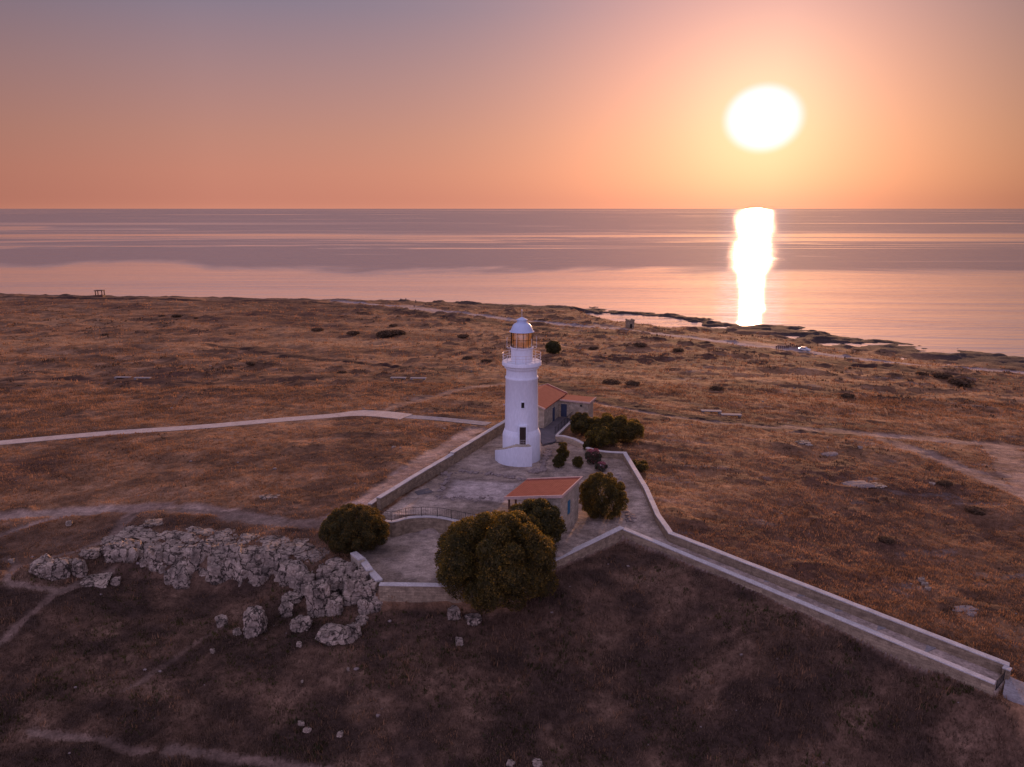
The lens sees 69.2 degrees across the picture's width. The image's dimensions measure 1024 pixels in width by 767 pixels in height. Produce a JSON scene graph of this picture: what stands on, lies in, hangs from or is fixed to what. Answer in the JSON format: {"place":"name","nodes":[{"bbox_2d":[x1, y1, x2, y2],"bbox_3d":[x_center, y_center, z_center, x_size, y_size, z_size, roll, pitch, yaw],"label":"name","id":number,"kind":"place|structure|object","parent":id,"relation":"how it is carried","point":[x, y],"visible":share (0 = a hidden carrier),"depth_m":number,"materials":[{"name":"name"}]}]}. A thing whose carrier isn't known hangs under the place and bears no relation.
{"place":"outdoors","nodes":[
{"label":"outdoors","id":0,"kind":"place"},
{"bbox_2d":[0,410,412,444],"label":"paved path","id":1,"kind":"structure","parent":0,"point":[389,414],"depth_m":127.05,"materials":[{"name":"grey concrete"}]},
{"bbox_2d":[404,415,491,425],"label":"concrete path","id":2,"kind":"structure","parent":0,"point":[449,419],"depth_m":125.93,"materials":[{"name":"grey concrete"}]},
{"bbox_2d":[0,293,1023,766],"bbox_3d":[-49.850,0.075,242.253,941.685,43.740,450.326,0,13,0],"label":"ground","id":3,"kind":"structure","parent":0,"point":[286,333],"depth_m":89.33,"materials":[{"name":"brown plant"}]},
{"bbox_2d":[29,553,87,580],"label":"limestone outcrop","id":4,"kind":"object","parent":3,"relation":"on","point":[46,566],"visible":1,"depth_m":78.90,"materials":[{"name":"grey stone"}]},
{"bbox_2d":[78,547,103,558],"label":"boulder","id":5,"kind":"object","parent":3,"relation":"on","point":[92,553],"visible":0.98,"depth_m":81.57,"materials":[{"name":"stone"}]},
{"bbox_2d":[79,572,112,587],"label":"boulder","id":6,"kind":"object","parent":3,"relation":"on","point":[100,580],"visible":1,"depth_m":78.88,"materials":[{"name":"stone"}]},
{"bbox_2d":[94,290,105,296],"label":"viewing shelter","id":7,"kind":"object","parent":3,"relation":"on","point":[101,295],"visible":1,"depth_m":395.76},
{"bbox_2d":[103,541,124,554],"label":"boulder","id":8,"kind":"object","parent":3,"relation":"on","point":[111,546],"visible":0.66,"depth_m":81.69,"materials":[{"name":"stone"}]},
{"bbox_2d":[110,576,120,585],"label":"boulder","id":9,"kind":"object","parent":3,"relation":"on","point":[115,581],"visible":1,"depth_m":78.88,"materials":[{"name":"stone"}]},
{"bbox_2d":[139,559,146,567],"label":"boulder","id":10,"kind":"object","parent":3,"relation":"on","point":[143,562],"visible":1,"depth_m":81.30,"materials":[{"name":"stone"}]},
{"bbox_2d":[164,575,170,584],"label":"boulder","id":11,"kind":"object","parent":3,"relation":"on","point":[166,580],"visible":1,"depth_m":80.11,"materials":[{"name":"stone"}]},
{"bbox_2d":[100,518,329,591],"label":"limestone outcrop","id":12,"kind":"object","parent":3,"relation":"on","point":[228,558],"visible":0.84,"depth_m":80.79,"materials":[{"name":"grey stone"}]},
{"bbox_2d":[214,614,227,627],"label":"boulder","id":13,"kind":"object","parent":3,"relation":"on","point":[221,620],"visible":1,"depth_m":73.54,"materials":[{"name":"stone"}]},
{"bbox_2d":[232,627,241,635],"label":"boulder","id":14,"kind":"object","parent":3,"relation":"on","point":[237,631],"visible":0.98,"depth_m":71.92,"materials":[{"name":"stone"}]},
{"bbox_2d":[242,605,267,638],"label":"boulder","id":15,"kind":"object","parent":3,"relation":"on","point":[255,619],"visible":0.95,"depth_m":71.01,"materials":[{"name":"stone"}]},
{"bbox_2d":[259,494,279,499],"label":"boulder","id":16,"kind":"object","parent":3,"relation":"on","point":[266,496],"visible":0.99,"depth_m":93.39,"materials":[{"name":"stone"}]},
{"bbox_2d":[278,599,293,617],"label":"boulder","id":17,"kind":"object","parent":3,"relation":"on","point":[285,608],"visible":0.98,"depth_m":73.71,"materials":[{"name":"stone"}]},
{"bbox_2d":[281,591,301,603],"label":"boulder","id":18,"kind":"object","parent":3,"relation":"on","point":[292,597],"visible":0.79,"depth_m":76.03,"materials":[{"name":"stone"}]},
{"bbox_2d":[289,615,312,632],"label":"boulder","id":19,"kind":"object","parent":3,"relation":"on","point":[299,623],"visible":1,"depth_m":70.93,"materials":[{"name":"stone"}]},
{"bbox_2d":[303,727,311,732],"bbox_3d":[-16.987,28.748,61.595,0.736,0.409,0.523,-5,14,-18],"label":"boulder","id":20,"kind":"object","parent":3,"relation":"on","point":[307,729],"visible":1,"depth_m":61.45,"materials":[{"name":"stone"}]},
{"bbox_2d":[273,557,382,617],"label":"limestone outcrop","id":21,"kind":"object","parent":3,"relation":"on","point":[350,583],"visible":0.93,"depth_m":73.44,"materials":[{"name":"grey stone"}]},
{"bbox_2d":[315,623,348,645],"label":"boulder","id":22,"kind":"object","parent":3,"relation":"on","point":[329,634],"visible":0.94,"depth_m":69.23,"materials":[{"name":"stone"}]},
{"bbox_2d":[346,331,359,334],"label":"field shrub","id":23,"kind":"object","parent":3,"relation":"on","point":[352,332],"visible":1,"depth_m":253.70,"materials":[{"name":"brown plant"}]},
{"bbox_2d":[318,503,389,554],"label":"round shrub","id":24,"kind":"object","parent":3,"relation":"on","point":[341,526],"visible":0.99,"depth_m":78.96,"materials":[{"name":"green plant"}]},
{"bbox_2d":[346,622,361,639],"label":"boulder","id":25,"kind":"object","parent":3,"relation":"on","point":[353,629],"visible":0.91,"depth_m":69.49,"materials":[{"name":"stone"}]},
{"bbox_2d":[350,551,364,569],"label":"stone wall","id":26,"kind":"structure","parent":3,"relation":"on","point":[357,558],"depth_m":76.56,"materials":[{"name":"stone"}]},
{"bbox_2d":[355,614,368,625],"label":"boulder","id":27,"kind":"object","parent":3,"relation":"on","point":[362,619],"visible":0.87,"depth_m":71.15,"materials":[{"name":"stone"}]},
{"bbox_2d":[361,558,372,571],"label":"stone wall","id":28,"kind":"structure","parent":3,"relation":"on","point":[366,566],"depth_m":75.47,"materials":[{"name":"stone"}]},
{"bbox_2d":[368,498,376,508],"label":"stone wall","id":29,"kind":"structure","parent":3,"relation":"on","point":[372,503],"depth_m":87.33,"materials":[{"name":"stone"}]},
{"bbox_2d":[369,569,382,583],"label":"stone wall","id":30,"kind":"structure","parent":3,"relation":"on","point":[375,575],"depth_m":74.01,"materials":[{"name":"stone"}]},
{"bbox_2d":[376,330,395,337],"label":"field shrub","id":31,"kind":"object","parent":3,"relation":"on","point":[386,333],"visible":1,"depth_m":251.99,"materials":[{"name":"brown plant"}]},
{"bbox_2d":[392,329,405,334],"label":"field shrub","id":32,"kind":"object","parent":3,"relation":"on","point":[400,332],"visible":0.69,"depth_m":255.35,"materials":[{"name":"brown plant"}]},
{"bbox_2d":[376,453,453,510],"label":"stone wall","id":33,"kind":"structure","parent":3,"relation":"on","point":[408,484],"depth_m":93.62,"materials":[{"name":"stone"}]},
{"bbox_2d":[358,528,478,590],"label":"sunken yard","id":34,"kind":"structure","parent":3,"relation":"on","point":[408,557],"depth_m":79.04,"materials":[{"name":"grey concrete"}]},
{"bbox_2d":[384,515,457,536],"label":"stone wall","id":35,"kind":"structure","parent":34,"relation":"on","point":[406,525],"depth_m":84.67,"materials":[{"name":"stone"}]},
{"bbox_2d":[380,507,475,520],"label":"iron railing","id":36,"kind":"object","parent":35,"relation":"on","point":[421,513],"visible":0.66,"depth_m":84.20,"materials":[{"name":"metal"}]},
{"bbox_2d":[447,605,460,620],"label":"boulder","id":37,"kind":"object","parent":3,"relation":"on","point":[453,612],"visible":0.98,"depth_m":71.26,"materials":[{"name":"stone"}]},
{"bbox_2d":[455,637,463,645],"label":"boulder","id":38,"kind":"object","parent":3,"relation":"on","point":[459,639],"visible":0.98,"depth_m":68.97,"materials":[{"name":"stone"}]},
{"bbox_2d":[379,558,558,602],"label":"stone wall","id":39,"kind":"structure","parent":3,"relation":"on","point":[413,592],"depth_m":72.03,"materials":[{"name":"stone"}]},
{"bbox_2d":[464,612,481,625],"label":"boulder","id":40,"kind":"object","parent":3,"relation":"on","point":[474,619],"visible":0.98,"depth_m":71.14,"materials":[{"name":"stone"}]},
{"bbox_2d":[450,420,504,463],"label":"stone wall","id":41,"kind":"structure","parent":3,"relation":"on","point":[466,449],"depth_m":108.66,"materials":[{"name":"stone"}]},
{"bbox_2d":[433,510,559,614],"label":"broadleaf tree","id":42,"kind":"object","parent":3,"relation":"on","point":[504,565],"visible":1,"depth_m":69.01,"materials":[{"name":"green plant"}]},
{"bbox_2d":[506,759,515,766],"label":"boulder","id":43,"kind":"object","parent":3,"relation":"on","point":[510,762],"visible":1,"depth_m":59.20,"materials":[{"name":"stone"}]},
{"bbox_2d":[0,542,1023,766],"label":"weeds","id":44,"kind":"object","parent":3,"relation":"on","point":[223,708],"visible":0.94,"depth_m":64.52,"materials":[{"name":"brown plant"}]},
{"bbox_2d":[0,295,1023,412],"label":"dry grass","id":45,"kind":"structure","parent":3,"relation":"on","point":[497,362],"depth_m":212.96,"materials":[{"name":"plant"}]},
{"bbox_2d":[0,302,1023,645],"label":"scrub","id":46,"kind":"object","parent":3,"relation":"on","point":[576,394],"visible":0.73,"depth_m":168.10,"materials":[{"name":"brown plant"}]},
{"bbox_2d":[16,347,1023,766],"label":"stones","id":47,"kind":"object","parent":3,"relation":"on","point":[386,509],"visible":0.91,"depth_m":81.37,"materials":[{"name":"grey stone"}]},
{"bbox_2d":[532,758,542,766],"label":"boulder","id":48,"kind":"object","parent":3,"relation":"on","point":[536,762],"visible":1,"depth_m":59.27,"materials":[{"name":"stone"}]},
{"bbox_2d":[503,384,595,427],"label":"stone house","id":49,"kind":"structure","parent":3,"relation":"on","point":[554,403],"depth_m":123.15,"materials":[{"name":"stone"}]},
{"bbox_2d":[561,404,566,416],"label":"door","id":50,"kind":"structure","parent":49,"relation":"in","point":[563,406],"depth_m":124.00,"materials":[{"name":"wood"}]},
{"bbox_2d":[545,340,560,353],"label":"round shrub","id":51,"kind":"object","parent":3,"relation":"on","point":[552,346],"visible":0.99,"depth_m":212.21,"materials":[{"name":"green plant"}]},
{"bbox_2d":[569,412,594,434],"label":"shrub thicket","id":52,"kind":"object","parent":3,"relation":"on","point":[580,419],"visible":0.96,"depth_m":114.20,"materials":[{"name":"green plant"}]},
{"bbox_2d":[557,526,623,565],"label":"stone wall","id":53,"kind":"structure","parent":3,"relation":"on","point":[608,539],"depth_m":78.33,"materials":[{"name":"stone"}]},
{"bbox_2d":[584,426,617,446],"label":"shrub","id":54,"kind":"object","parent":3,"relation":"on","point":[597,436],"visible":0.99,"depth_m":109.40,"materials":[{"name":"green plant"}]},
{"bbox_2d":[601,378,620,384],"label":"field shrub","id":55,"kind":"object","parent":3,"relation":"on","point":[612,381],"visible":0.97,"depth_m":163.93,"materials":[{"name":"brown plant"}]},
{"bbox_2d":[586,412,644,442],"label":"shrub thicket","id":56,"kind":"object","parent":3,"relation":"on","point":[622,427],"visible":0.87,"depth_m":112.31,"materials":[{"name":"green plant"}]},
{"bbox_2d":[625,319,634,327],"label":"stone tower hut","id":57,"kind":"object","parent":3,"relation":"on","point":[629,323],"visible":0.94,"depth_m":283.81,"materials":[{"name":"stone"}]},
{"bbox_2d":[624,380,639,385],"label":"field shrub","id":58,"kind":"object","parent":3,"relation":"on","point":[630,382],"visible":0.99,"depth_m":161.29,"materials":[{"name":"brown plant"}]},
{"bbox_2d":[632,342,646,346],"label":"field shrub","id":59,"kind":"object","parent":3,"relation":"on","point":[640,344],"visible":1,"depth_m":224.37,"materials":[{"name":"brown plant"}]},
{"bbox_2d":[632,459,648,471],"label":"shrub","id":60,"kind":"object","parent":3,"relation":"on","point":[640,465],"visible":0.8,"depth_m":101.98,"materials":[{"name":"green plant"}]},
{"bbox_2d":[701,409,721,413],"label":"stone bench","id":61,"kind":"object","parent":3,"relation":"on","point":[707,410],"visible":0.98,"depth_m":137.60,"materials":[{"name":"stone"}]},
{"bbox_2d":[709,385,724,390],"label":"field shrub","id":62,"kind":"object","parent":3,"relation":"on","point":[716,388],"visible":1,"depth_m":161.19,"materials":[{"name":"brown plant"}]},
{"bbox_2d":[720,413,741,416],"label":"stone bench","id":63,"kind":"object","parent":3,"relation":"on","point":[733,414],"visible":0.97,"depth_m":135.89,"materials":[{"name":"stone"}]},
{"bbox_2d":[585,447,1009,673],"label":"stone wall","id":64,"kind":"structure","parent":3,"relation":"on","point":[966,653],"depth_m":70.74,"materials":[{"name":"stone"}]},
{"bbox_2d":[795,440,812,445],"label":"boulder","id":65,"kind":"object","parent":3,"relation":"on","point":[804,442],"visible":1,"depth_m":119.68,"materials":[{"name":"stone"}]},
{"bbox_2d":[623,527,995,694],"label":"stone wall","id":66,"kind":"structure","parent":3,"relation":"on","point":[911,655],"depth_m":66.32,"materials":[{"name":"stone"}]},
{"bbox_2d":[628,536,1003,693],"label":"walkway","id":67,"kind":"structure","parent":3,"relation":"on","point":[983,671],"depth_m":67.76,"materials":[{"name":"grey concrete"}]},
{"bbox_2d":[924,645,935,651],"bbox_3d":[35.358,23.222,64.871,3.076,0.235,1.620,-7,15,-29],"label":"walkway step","id":68,"kind":"object","parent":67,"relation":"on","point":[928,648],"visible":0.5,"depth_m":64.78,"materials":[{"name":"concrete"}]},
{"bbox_2d":[995,670,1005,689],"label":"iron gate","id":69,"kind":"structure","parent":67,"relation":"on","point":[998,680],"depth_m":60.52,"materials":[{"name":"metal"}]},
{"bbox_2d":[821,452,837,455],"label":"boulder","id":70,"kind":"object","parent":3,"relation":"on","point":[829,453],"visible":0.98,"depth_m":116.01,"materials":[{"name":"stone"}]},
{"bbox_2d":[840,393,855,397],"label":"field shrub","id":71,"kind":"object","parent":3,"relation":"on","point":[847,396],"visible":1,"depth_m":160.72,"materials":[{"name":"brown plant"}]},
{"bbox_2d":[842,480,874,487],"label":"boulder","id":72,"kind":"object","parent":3,"relation":"on","point":[862,484],"visible":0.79,"depth_m":102.62,"materials":[{"name":"stone"}]},
{"bbox_2d":[872,482,886,488],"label":"boulder","id":73,"kind":"object","parent":3,"relation":"on","point":[879,485],"visible":0.8,"depth_m":102.76,"materials":[{"name":"stone"}]},
{"bbox_2d":[877,535,894,543],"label":"field shrub","id":74,"kind":"object","parent":3,"relation":"on","point":[888,540],"visible":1,"depth_m":86.05,"materials":[{"name":"brown plant"}]},
{"bbox_2d":[932,372,952,378],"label":"field shrub","id":75,"kind":"object","parent":3,"relation":"on","point":[943,375],"visible":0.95,"depth_m":194.47,"materials":[{"name":"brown plant"}]},
{"bbox_2d":[936,480,952,485],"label":"field shrub","id":76,"kind":"object","parent":3,"relation":"on","point":[944,482],"visible":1,"depth_m":105.10,"materials":[{"name":"brown plant"}]},
{"bbox_2d":[946,377,975,386],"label":"field shrub","id":77,"kind":"object","parent":3,"relation":"on","point":[962,382],"visible":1,"depth_m":186.85,"materials":[{"name":"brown plant"}]},
{"bbox_2d":[952,605,977,611],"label":"boulder","id":78,"kind":"object","parent":3,"relation":"on","point":[966,608],"visible":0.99,"depth_m":72.48,"materials":[{"name":"stone"}]},
{"bbox_2d":[965,611,976,616],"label":"boulder","id":79,"kind":"object","parent":3,"relation":"on","point":[971,613],"visible":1,"depth_m":71.65,"materials":[{"name":"stone"}]},
{"bbox_2d":[964,506,985,515],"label":"field shrub","id":80,"kind":"object","parent":3,"relation":"on","point":[975,509],"visible":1,"depth_m":96.95,"materials":[{"name":"brown plant"}]},
{"bbox_2d":[1001,665,1011,679],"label":"stone wall","id":81,"kind":"structure","parent":3,"relation":"on","point":[1008,669],"depth_m":61.39,"materials":[{"name":"stone"}]},
{"bbox_2d":[0,209,1023,364],"bbox_3d":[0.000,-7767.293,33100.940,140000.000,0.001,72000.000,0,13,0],"label":"sea","id":82,"kind":"structure","parent":0,"point":[943,280],"depth_m":714.80,"materials":[{"name":"liquid"}]},
{"bbox_2d":[0,299,1023,766],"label":"dirt path","id":83,"kind":"structure","parent":0,"point":[1006,457],"depth_m":92.67,"materials":[{"name":"beige soil"}]},
{"bbox_2d":[0,0,1023,208],"label":"sky","id":84,"kind":"structure","parent":0,"point":[105,104],"materials":[{"name":"orange"}]},
{"bbox_2d":[382,433,666,568],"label":"courtyard","id":85,"kind":"structure","parent":0,"point":[584,528],"depth_m":91.95,"materials":[{"name":"grey concrete"}]},
{"bbox_2d":[415,488,432,494],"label":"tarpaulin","id":86,"kind":"object","parent":85,"relation":"on","point":[423,491],"visible":1,"depth_m":92.10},
{"bbox_2d":[436,473,450,498],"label":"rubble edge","id":87,"kind":"object","parent":85,"relation":"on","point":[446,481],"visible":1,"depth_m":93.65,"materials":[{"name":"stone"}]},
{"bbox_2d":[445,495,492,501],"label":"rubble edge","id":88,"kind":"object","parent":85,"relation":"on","point":[460,497],"visible":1,"depth_m":90.33,"materials":[{"name":"stone"}]},
{"bbox_2d":[440,469,525,480],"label":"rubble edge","id":89,"kind":"object","parent":85,"relation":"on","point":[486,474],"visible":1,"depth_m":98.32,"materials":[{"name":"grey stone"}]},
{"bbox_2d":[495,310,540,466],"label":"lighthouse","id":90,"kind":"object","parent":85,"relation":"on","point":[521,436],"visible":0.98,"depth_m":101.07,"materials":[{"name":"white paint"}]},
{"bbox_2d":[520,427,525,443],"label":"door","id":91,"kind":"structure","parent":90,"relation":"in","point":[522,429],"depth_m":101.33,"materials":[{"name":"wood"}]},
{"bbox_2d":[508,497,566,543],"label":"broadleaf tree","id":92,"kind":"object","parent":85,"relation":"on","point":[551,521],"visible":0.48,"depth_m":75.69,"materials":[{"name":"green plant"}]},
{"bbox_2d":[527,448,552,473],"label":"rubble edge","id":93,"kind":"object","parent":85,"relation":"on","point":[547,453],"visible":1,"depth_m":102.55,"materials":[{"name":"beige stone"}]},
{"bbox_2d":[504,476,582,536],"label":"stone hut","id":94,"kind":"object","parent":85,"relation":"on","point":[561,494],"visible":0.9,"depth_m":81.63,"materials":[{"name":"stone"}]},
{"bbox_2d":[539,417,570,445],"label":"terrace","id":95,"kind":"structure","parent":85,"relation":"on","point":[548,434],"depth_m":116.72,"materials":[{"name":"grey concrete"}]},
{"bbox_2d":[555,412,571,432],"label":"iron railing","id":96,"kind":"object","parent":95,"relation":"on","point":[570,414],"visible":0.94,"depth_m":119.49,"materials":[{"name":"metal"}]},
{"bbox_2d":[552,455,564,467],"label":"shrub","id":97,"kind":"object","parent":85,"relation":"on","point":[558,461],"visible":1,"depth_m":100.36,"materials":[{"name":"green plant"}]},
{"bbox_2d":[556,442,569,461],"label":"shrub","id":98,"kind":"object","parent":85,"relation":"on","point":[563,451],"visible":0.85,"depth_m":101.77,"materials":[{"name":"green plant"}]},
{"bbox_2d":[556,420,571,434],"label":"stone wall","id":99,"kind":"structure","parent":85,"relation":"on","point":[563,429],"depth_m":116.67,"materials":[{"name":"stone"}]},
{"bbox_2d":[555,435,583,448],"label":"stone wall","id":100,"kind":"structure","parent":85,"relation":"on","point":[574,441],"depth_m":111.43,"materials":[{"name":"stone"}]},
{"bbox_2d":[572,456,583,467],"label":"shrub","id":101,"kind":"object","parent":85,"relation":"on","point":[577,462],"visible":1,"depth_m":100.67,"materials":[{"name":"green plant"}]},
{"bbox_2d":[582,441,590,450],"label":"shrub","id":102,"kind":"object","parent":85,"relation":"on","point":[586,444],"visible":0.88,"depth_m":107.91,"materials":[{"name":"green plant"}]},
{"bbox_2d":[584,448,601,463],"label":"oleander bush","id":103,"kind":"object","parent":85,"relation":"on","point":[593,455],"visible":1,"depth_m":101.93,"materials":[{"name":"green plant"}]},
{"bbox_2d":[594,461,607,471],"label":"oleander bush","id":104,"kind":"object","parent":85,"relation":"on","point":[598,465],"visible":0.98,"depth_m":99.43,"materials":[{"name":"green plant"}]},
{"bbox_2d":[579,472,628,519],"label":"round shrub","id":105,"kind":"object","parent":85,"relation":"on","point":[592,499],"visible":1,"depth_m":83.34,"materials":[{"name":"green plant"}]},
{"bbox_2d":[620,511,636,522],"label":"rubble edge","id":106,"kind":"object","parent":85,"relation":"on","point":[629,516],"visible":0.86,"depth_m":84.76,"materials":[{"name":"stone"}]},
{"bbox_2d":[330,299,1023,373],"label":"coast road","id":107,"kind":"structure","parent":0,"point":[723,341],"depth_m":253.62,"materials":[{"name":"grey asphalt"}]},
{"bbox_2d":[1003,677,1023,705],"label":"landing pavement","id":108,"kind":"structure","parent":0,"point":[1011,688],"depth_m":60.06,"materials":[{"name":"concrete"}]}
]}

